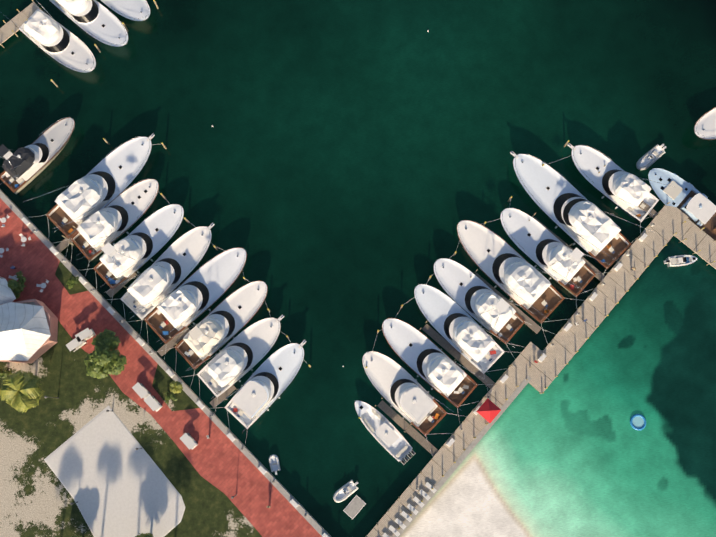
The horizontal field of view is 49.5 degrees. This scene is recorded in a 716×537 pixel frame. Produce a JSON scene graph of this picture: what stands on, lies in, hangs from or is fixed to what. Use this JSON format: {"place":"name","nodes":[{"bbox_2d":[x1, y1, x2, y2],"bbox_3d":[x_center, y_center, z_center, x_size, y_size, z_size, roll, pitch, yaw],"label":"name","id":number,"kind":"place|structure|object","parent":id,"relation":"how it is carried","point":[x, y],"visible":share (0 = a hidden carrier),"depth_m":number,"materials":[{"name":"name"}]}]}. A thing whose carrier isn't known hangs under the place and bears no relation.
{"place":"outdoors","nodes":[
{"label":"outdoors","id":0,"kind":"place"},
{"bbox_2d":[55,228,78,252],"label":"finger pier","id":1,"kind":"structure","parent":0,"point":[61,246],"depth_m":121.73,"materials":[{"name":"grey wood"}]},
{"bbox_2d":[44,405,185,536],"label":"flat roof","id":2,"kind":"structure","parent":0,"point":[113,481],"depth_m":114.67,"materials":[{"name":"white concrete"}]},
{"bbox_2d":[106,272,135,297],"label":"finger pier","id":3,"kind":"structure","parent":0,"point":[110,292],"depth_m":120.40,"materials":[{"name":"grey wood"}]},
{"bbox_2d":[0,261,261,536],"bbox_3d":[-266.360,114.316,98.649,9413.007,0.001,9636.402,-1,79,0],"label":"ground","id":4,"kind":"structure","parent":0,"point":[36,499],"depth_m":115.65,"materials":[{"name":"green plant"}]},
{"bbox_2d":[0,368,11,379],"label":"shrub","id":5,"kind":"object","parent":4,"relation":"on","point":[5,373],"visible":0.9,"depth_m":116.00,"materials":[{"name":"green plant"}]},
{"bbox_2d":[0,370,43,413],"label":"lawn palm","id":6,"kind":"object","parent":4,"relation":"on","point":[20,391],"visible":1,"depth_m":112.32,"materials":[{"name":"green plant"}]},
{"bbox_2d":[0,299,57,362],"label":"pink building","id":7,"kind":"structure","parent":4,"relation":"on","point":[52,322],"depth_m":116.96,"materials":[{"name":"paint"}]},
{"bbox_2d":[0,302,50,360],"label":"roof","id":8,"kind":"structure","parent":7,"relation":"on","point":[25,334],"depth_m":114.28,"materials":[{"name":"fabric"}]},
{"bbox_2d":[66,276,78,288],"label":"shrub planter","id":9,"kind":"object","parent":4,"relation":"on","point":[71,281],"visible":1,"depth_m":119.19,"materials":[{"name":"green plant"}]},
{"bbox_2d":[84,328,126,378],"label":"lawn tree","id":10,"kind":"object","parent":4,"relation":"on","point":[104,358],"visible":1,"depth_m":113.88,"materials":[{"name":"green plant"}]},
{"bbox_2d":[135,533,152,536],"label":"shrub","id":11,"kind":"object","parent":4,"relation":"on","point":[146,535],"visible":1,"depth_m":109.99,"materials":[{"name":"green plant"}]},
{"bbox_2d":[0,198,321,536],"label":"brick promenade","id":12,"kind":"structure","parent":4,"relation":"on","point":[221,461],"depth_m":117.04,"materials":[{"name":"red brick"}]},
{"bbox_2d":[0,214,9,227],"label":"cafe set","id":13,"kind":"object","parent":12,"relation":"on","point":[3,220],"visible":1,"depth_m":121.61,"materials":[{"name":"white"}]},
{"bbox_2d":[0,248,9,257],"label":"cafe set","id":14,"kind":"object","parent":12,"relation":"on","point":[2,250],"visible":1,"depth_m":120.67,"materials":[{"name":"white"}]},
{"bbox_2d":[0,277,15,303],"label":"roof","id":15,"kind":"structure","parent":12,"relation":"on","point":[7,295],"depth_m":117.16,"materials":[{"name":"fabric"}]},
{"bbox_2d":[8,275,17,279],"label":"cafe set","id":16,"kind":"object","parent":12,"relation":"on","point":[13,277],"visible":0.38,"depth_m":119.84,"materials":[{"name":"white"}]},
{"bbox_2d":[7,271,25,299],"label":"plaza shrub","id":17,"kind":"object","parent":12,"relation":"on","point":[15,285],"visible":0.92,"depth_m":118.30,"materials":[{"name":"green plant"}]},
{"bbox_2d":[19,234,30,246],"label":"cafe set","id":18,"kind":"object","parent":12,"relation":"on","point":[23,239],"visible":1,"depth_m":121.02,"materials":[{"name":"white plastic"}]},
{"bbox_2d":[36,279,48,291],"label":"cafe set","id":19,"kind":"object","parent":12,"relation":"on","point":[42,285],"visible":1,"depth_m":119.63,"materials":[{"name":"white"}]},
{"bbox_2d":[66,337,86,351],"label":"golf cart","id":20,"kind":"object","parent":12,"relation":"on","point":[75,345],"visible":0.83,"depth_m":116.74,"materials":[{"name":"white plastic"}]},
{"bbox_2d":[75,328,95,341],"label":"golf cart","id":21,"kind":"object","parent":12,"relation":"on","point":[86,334],"visible":0.96,"depth_m":117.03,"materials":[{"name":"white plastic"}]},
{"bbox_2d":[132,382,150,398],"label":"golf cart","id":22,"kind":"object","parent":12,"relation":"on","point":[140,390],"visible":0.96,"depth_m":115.44,"materials":[{"name":"white plastic"}]},
{"bbox_2d":[144,395,162,411],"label":"golf cart","id":23,"kind":"object","parent":12,"relation":"on","point":[152,403],"visible":1,"depth_m":115.08,"materials":[{"name":"white plastic"}]},
{"bbox_2d":[180,433,197,449],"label":"golf cart","id":24,"kind":"object","parent":12,"relation":"on","point":[188,440],"visible":1,"depth_m":114.02,"materials":[{"name":"white plastic"}]},
{"bbox_2d":[164,391,177,403],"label":"shrub planter","id":25,"kind":"object","parent":4,"relation":"on","point":[168,397],"visible":1,"depth_m":116.11,"materials":[{"name":"green plant"}]},
{"bbox_2d":[169,380,182,393],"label":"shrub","id":26,"kind":"object","parent":4,"relation":"on","point":[175,387],"visible":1,"depth_m":115.13,"materials":[{"name":"green plant"}]},
{"bbox_2d":[158,327,190,355],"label":"finger pier","id":27,"kind":"structure","parent":0,"point":[173,341],"depth_m":118.77,"materials":[{"name":"grey wood"}]},
{"bbox_2d":[210,385,235,407],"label":"finger pier","id":28,"kind":"structure","parent":0,"point":[214,402],"depth_m":117.18,"materials":[{"name":"brown wood"}]},
{"bbox_2d":[0,0,715,536],"bbox_3d":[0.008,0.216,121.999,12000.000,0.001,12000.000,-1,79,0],"label":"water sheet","id":29,"kind":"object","parent":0,"point":[340,170],"visible":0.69,"depth_m":124.54,"materials":[{"name":"teal liquid"}]},
{"bbox_2d":[0,0,42,47],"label":"mooring piles","id":30,"kind":"object","parent":29,"relation":"on","point":[12,30],"visible":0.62,"depth_m":128.56,"materials":[{"name":"brown wood"}]},
{"bbox_2d":[0,2,40,43],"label":"dock","id":31,"kind":"object","parent":30,"relation":"on","point":[6,31],"visible":0.71,"depth_m":128.76,"materials":[{"name":"brown wood"}]},
{"bbox_2d":[0,117,74,193],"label":"yacht","id":32,"kind":"object","parent":29,"relation":"on","point":[23,167],"visible":1,"depth_m":123.47,"materials":[{"name":"grey plastic"}]},
{"bbox_2d":[3,0,95,72],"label":"yacht","id":33,"kind":"object","parent":29,"relation":"on","point":[53,38],"visible":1,"depth_m":126.46,"materials":[{"name":"white plastic"}]},
{"bbox_2d":[50,0,127,46],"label":"yacht","id":34,"kind":"object","parent":29,"relation":"on","point":[97,20],"visible":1,"depth_m":127.65,"materials":[{"name":"white plastic"}]},
{"bbox_2d":[24,134,154,238],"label":"yacht","id":35,"kind":"object","parent":29,"relation":"on","point":[106,180],"visible":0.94,"depth_m":122.58,"materials":[{"name":"white plastic"}]},
{"bbox_2d":[53,179,158,260],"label":"yacht","id":36,"kind":"object","parent":29,"relation":"on","point":[116,218],"visible":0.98,"depth_m":121.56,"materials":[{"name":"white plastic"}]},
{"bbox_2d":[101,0,149,20],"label":"yacht","id":37,"kind":"object","parent":29,"relation":"on","point":[136,10],"visible":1,"depth_m":128.40,"materials":[{"name":"white plastic"}]},
{"bbox_2d":[77,204,183,289],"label":"yacht","id":38,"kind":"object","parent":29,"relation":"on","point":[142,244],"visible":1,"depth_m":120.61,"materials":[{"name":"white plastic"}]},
{"bbox_2d":[104,223,214,319],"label":"yacht","id":39,"kind":"object","parent":29,"relation":"on","point":[171,267],"visible":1,"depth_m":119.88,"materials":[{"name":"white plastic"}]},
{"bbox_2d":[0,189,330,536],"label":"sea wall","id":40,"kind":"structure","parent":29,"relation":"on","point":[195,398],"depth_m":117.93,"materials":[{"name":"concrete"}]},
{"bbox_2d":[21,217,29,225],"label":"dock box","id":41,"kind":"object","parent":40,"relation":"on","point":[25,221],"visible":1,"depth_m":121.63,"materials":[{"name":"white plastic"}]},
{"bbox_2d":[49,246,58,254],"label":"dock box","id":42,"kind":"object","parent":40,"relation":"on","point":[53,250],"visible":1,"depth_m":120.74,"materials":[{"name":"white plastic"}]},
{"bbox_2d":[78,276,86,284],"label":"dock box","id":43,"kind":"object","parent":40,"relation":"on","point":[82,280],"visible":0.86,"depth_m":119.81,"materials":[{"name":"white plastic"}]},
{"bbox_2d":[107,306,115,314],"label":"dock box","id":44,"kind":"object","parent":40,"relation":"on","point":[110,310],"visible":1,"depth_m":118.93,"materials":[{"name":"white"}]},
{"bbox_2d":[136,337,144,345],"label":"dock box","id":45,"kind":"object","parent":40,"relation":"on","point":[140,341],"visible":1,"depth_m":118.02,"materials":[{"name":"white plastic"}]},
{"bbox_2d":[165,368,174,377],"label":"dock box","id":46,"kind":"object","parent":40,"relation":"on","point":[169,372],"visible":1,"depth_m":117.12,"materials":[{"name":"white plastic"}]},
{"bbox_2d":[196,400,204,408],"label":"dock box","id":47,"kind":"object","parent":40,"relation":"on","point":[200,404],"visible":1,"depth_m":116.21,"materials":[{"name":"white plastic"}]},
{"bbox_2d":[226,432,235,441],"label":"dock box","id":48,"kind":"object","parent":40,"relation":"on","point":[230,436],"visible":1,"depth_m":115.31,"materials":[{"name":"white plastic"}]},
{"bbox_2d":[258,465,266,474],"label":"dock box","id":49,"kind":"object","parent":40,"relation":"on","point":[263,471],"visible":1,"depth_m":114.41,"materials":[{"name":"white plastic"}]},
{"bbox_2d":[289,498,298,507],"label":"dock box","id":50,"kind":"object","parent":40,"relation":"on","point":[293,502],"visible":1,"depth_m":113.51,"materials":[{"name":"white plastic"}]},
{"bbox_2d":[51,0,310,366],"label":"mooring piles","id":51,"kind":"object","parent":29,"relation":"on","point":[162,143],"visible":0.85,"depth_m":124.40,"materials":[{"name":"brown wood"}]},
{"bbox_2d":[85,196,183,302],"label":"mooring lines","id":52,"kind":"object","parent":51,"relation":"on","point":[137,271],"visible":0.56,"depth_m":120.86,"materials":[{"name":"white fabric"}]},
{"bbox_2d":[129,248,243,358],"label":"mooring lines","id":53,"kind":"object","parent":51,"relation":"on","point":[193,323],"visible":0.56,"depth_m":119.44,"materials":[{"name":"white fabric"}]},
{"bbox_2d":[129,247,246,343],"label":"yacht","id":54,"kind":"object","parent":29,"relation":"on","point":[195,295],"visible":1,"depth_m":119.49,"materials":[{"name":"white plastic"}]},
{"bbox_2d":[169,281,267,370],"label":"yacht","id":55,"kind":"object","parent":29,"relation":"on","point":[219,326],"visible":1,"depth_m":118.46,"materials":[{"name":"white plastic"}]},
{"bbox_2d":[188,315,283,396],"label":"yacht","id":56,"kind":"object","parent":29,"relation":"on","point":[238,357],"visible":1,"depth_m":117.54,"materials":[{"name":"white plastic"}]},
{"bbox_2d":[218,340,306,432],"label":"yacht","id":57,"kind":"object","parent":29,"relation":"on","point":[261,390],"visible":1,"depth_m":116.76,"materials":[{"name":"white plastic"}]},
{"bbox_2d":[209,338,307,442],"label":"mooring lines","id":58,"kind":"object","parent":57,"relation":"on","point":[267,409],"visible":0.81,"depth_m":116.93,"materials":[{"name":"white fabric"}]},
{"bbox_2d":[269,454,280,474],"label":"dinghy","id":59,"kind":"object","parent":29,"relation":"on","point":[274,462],"visible":1,"depth_m":115.89,"materials":[{"name":"white plastic"}]},
{"bbox_2d":[333,480,358,502],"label":"dinghy","id":60,"kind":"object","parent":29,"relation":"on","point":[345,491],"visible":1,"depth_m":115.09,"materials":[{"name":"white plastic"}]},
{"bbox_2d":[343,495,365,518],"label":"floating platform","id":61,"kind":"structure","parent":29,"relation":"on","point":[355,506],"depth_m":114.80,"materials":[{"name":"white"}]},
{"bbox_2d":[355,401,415,464],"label":"boat","id":62,"kind":"object","parent":29,"relation":"on","point":[387,435],"visible":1,"depth_m":116.36,"materials":[{"name":"white plastic"}]},
{"bbox_2d":[363,351,447,437],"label":"yacht","id":63,"kind":"object","parent":29,"relation":"on","point":[405,394],"visible":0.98,"depth_m":116.67,"materials":[{"name":"white plastic"}]},
{"bbox_2d":[370,333,466,455],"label":"mooring lines","id":64,"kind":"object","parent":63,"relation":"on","point":[428,392],"visible":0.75,"depth_m":116.69,"materials":[{"name":"white fabric"}]},
{"bbox_2d":[382,318,484,407],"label":"yacht","id":65,"kind":"object","parent":29,"relation":"on","point":[431,363],"visible":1,"depth_m":117.52,"materials":[{"name":"white plastic"}]},
{"bbox_2d":[393,376,531,536],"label":"beach wall","id":66,"kind":"structure","parent":29,"relation":"on","point":[477,439],"depth_m":115.35,"materials":[{"name":"concrete"}]},
{"bbox_2d":[414,284,513,374],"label":"yacht","id":67,"kind":"object","parent":29,"relation":"on","point":[456,326],"visible":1,"depth_m":118.32,"materials":[{"name":"white plastic"}]},
{"bbox_2d":[359,140,569,418],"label":"mooring piles","id":68,"kind":"object","parent":29,"relation":"on","point":[485,222],"visible":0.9,"depth_m":121.25,"materials":[{"name":"brown wood"}]},
{"bbox_2d":[434,258,532,343],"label":"yacht","id":69,"kind":"object","parent":29,"relation":"on","point":[480,301],"visible":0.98,"depth_m":119.22,"materials":[{"name":"white plastic"}]},
{"bbox_2d":[457,220,577,323],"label":"yacht","id":70,"kind":"object","parent":29,"relation":"on","point":[503,265],"visible":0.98,"depth_m":120.06,"materials":[{"name":"white plastic"}]},
{"bbox_2d":[366,202,715,535],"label":"pier piles","id":71,"kind":"object","parent":29,"relation":"on","point":[586,338],"visible":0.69,"depth_m":118.87,"materials":[{"name":"wood"}]},
{"bbox_2d":[366,366,523,536],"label":"pier deck","id":72,"kind":"structure","parent":71,"relation":"on","point":[446,456],"depth_m":115.21,"materials":[{"name":"brown wood"}]},
{"bbox_2d":[388,525,399,536],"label":"lounger","id":73,"kind":"object","parent":72,"relation":"on","point":[394,530],"visible":1,"depth_m":112.91,"materials":[{"name":"white"}]},
{"bbox_2d":[395,518,405,529],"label":"lounger","id":74,"kind":"object","parent":72,"relation":"on","point":[400,523],"visible":1,"depth_m":113.07,"materials":[{"name":"white plastic"}]},
{"bbox_2d":[401,511,411,521],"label":"lounger","id":75,"kind":"object","parent":72,"relation":"on","point":[406,516],"visible":1,"depth_m":113.28,"materials":[{"name":"white"}]},
{"bbox_2d":[407,503,417,514],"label":"lounger","id":76,"kind":"object","parent":72,"relation":"on","point":[412,508],"visible":1,"depth_m":113.47,"materials":[{"name":"white plastic"}]},
{"bbox_2d":[413,496,424,507],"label":"lounger","id":77,"kind":"object","parent":72,"relation":"on","point":[418,501],"visible":0.96,"depth_m":113.66,"materials":[{"name":"white plastic"}]},
{"bbox_2d":[419,489,430,499],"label":"lounger","id":78,"kind":"object","parent":72,"relation":"on","point":[424,494],"visible":1,"depth_m":113.84,"materials":[{"name":"white plastic"}]},
{"bbox_2d":[425,482,436,492],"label":"lounger","id":79,"kind":"object","parent":72,"relation":"on","point":[430,487],"visible":0.98,"depth_m":114.06,"materials":[{"name":"white plastic"}]},
{"bbox_2d":[446,438,454,446],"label":"dock box","id":80,"kind":"object","parent":72,"relation":"on","point":[450,442],"visible":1,"depth_m":115.05,"materials":[{"name":"white plastic"}]},
{"bbox_2d":[475,398,500,422],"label":"red canopy tent","id":81,"kind":"object","parent":72,"relation":"on","point":[488,410],"visible":0.96,"depth_m":114.08,"materials":[{"name":"red fabric"}]},
{"bbox_2d":[500,374,508,382],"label":"dock box","id":82,"kind":"object","parent":72,"relation":"on","point":[504,378],"visible":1,"depth_m":116.85,"materials":[{"name":"white plastic"}]},
{"bbox_2d":[510,342,561,393],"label":"dock platform","id":83,"kind":"structure","parent":71,"relation":"on","point":[544,372],"depth_m":117.75,"materials":[{"name":"beige wood"}]},
{"bbox_2d":[538,353,546,361],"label":"dock box","id":84,"kind":"object","parent":83,"relation":"on","point":[541,358],"visible":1,"depth_m":117.45,"materials":[{"name":"white plastic"}]},
{"bbox_2d":[654,205,715,268],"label":"dock","id":85,"kind":"object","parent":71,"relation":"on","point":[697,239],"visible":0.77,"depth_m":121.73,"materials":[{"name":"beige wood"}]},
{"bbox_2d":[500,208,609,296],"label":"yacht","id":86,"kind":"object","parent":29,"relation":"on","point":[543,248],"visible":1,"depth_m":120.77,"materials":[{"name":"white plastic"}]},
{"bbox_2d":[510,151,650,269],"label":"yacht","id":87,"kind":"object","parent":29,"relation":"on","point":[580,220],"visible":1,"depth_m":121.68,"materials":[{"name":"white plastic"}]},
{"bbox_2d":[568,143,672,222],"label":"yacht","id":88,"kind":"object","parent":29,"relation":"on","point":[627,193],"visible":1,"depth_m":122.75,"materials":[{"name":"white plastic"}]},
{"bbox_2d":[630,414,645,430],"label":"swim float","id":89,"kind":"object","parent":29,"relation":"on","point":[638,422],"visible":1,"depth_m":117.32,"materials":[{"name":"blue plastic"}]},
{"bbox_2d":[636,144,665,169],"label":"rib boat","id":90,"kind":"object","parent":29,"relation":"on","point":[651,157],"visible":1,"depth_m":124.97,"materials":[{"name":"grey"}]},
{"bbox_2d":[664,255,697,266],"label":"motorboat","id":91,"kind":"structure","parent":29,"relation":"on","point":[678,260],"depth_m":121.17,"materials":[{"name":"white plastic"}]},
{"bbox_2d":[648,168,715,239],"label":"yacht","id":92,"kind":"object","parent":29,"relation":"on","point":[694,205],"visible":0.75,"depth_m":122.74,"materials":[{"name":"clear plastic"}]},
{"bbox_2d":[694,107,715,139],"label":"yacht","id":93,"kind":"object","parent":29,"relation":"on","point":[705,126],"visible":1,"depth_m":124.28,"materials":[{"name":"white plastic"}]},
{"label":"finger","id":94,"kind":"object","parent":29,"relation":"on","visible":0},
{"bbox_2d":[542,207,688,368],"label":"pier deck","id":95,"kind":"structure","parent":94,"relation":"on","point":[560,352],"depth_m":119.92,"materials":[{"name":"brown wood"}]},
{"bbox_2d":[589,292,597,300],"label":"dock box","id":96,"kind":"object","parent":95,"relation":"on","point":[593,296],"visible":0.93,"depth_m":119.26,"materials":[{"name":"white plastic"}]},
{"bbox_2d":[638,233,647,241],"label":"dock box","id":97,"kind":"object","parent":95,"relation":"on","point":[642,237],"visible":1,"depth_m":121.04,"materials":[{"name":"white plastic"}]},
{"bbox_2d":[377,400,438,455],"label":"finger pier","id":98,"kind":"structure","parent":0,"point":[402,423],"depth_m":116.29,"materials":[{"name":"brown wood"}]},
{"bbox_2d":[422,324,494,388],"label":"finger pier","id":99,"kind":"structure","parent":0,"point":[449,348],"depth_m":118.34,"materials":[{"name":"grey wood"}]},
{"bbox_2d":[475,273,541,333],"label":"finger pier","id":100,"kind":"structure","parent":0,"point":[533,326],"depth_m":119.57,"materials":[{"name":"grey wood"}]},
{"bbox_2d":[564,322,571,331],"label":"dock box","id":101,"kind":"object","parent":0,"point":[567,327],"visible":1,"depth_m":118.35,"materials":[{"name":"white plastic"}]},
{"bbox_2d":[534,217,604,280],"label":"finger pier","id":102,"kind":"structure","parent":0,"point":[599,277],"depth_m":121.01,"materials":[{"name":"grey wood"}]},
{"bbox_2d":[614,262,622,270],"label":"dock box","id":103,"kind":"object","parent":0,"point":[618,266],"visible":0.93,"depth_m":120.16,"materials":[{"name":"white plastic"}]},
{"bbox_2d":[638,201,657,218],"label":"finger pier","id":104,"kind":"structure","parent":0,"point":[647,207],"depth_m":122.73,"materials":[{"name":"grey wood"}]}
]}

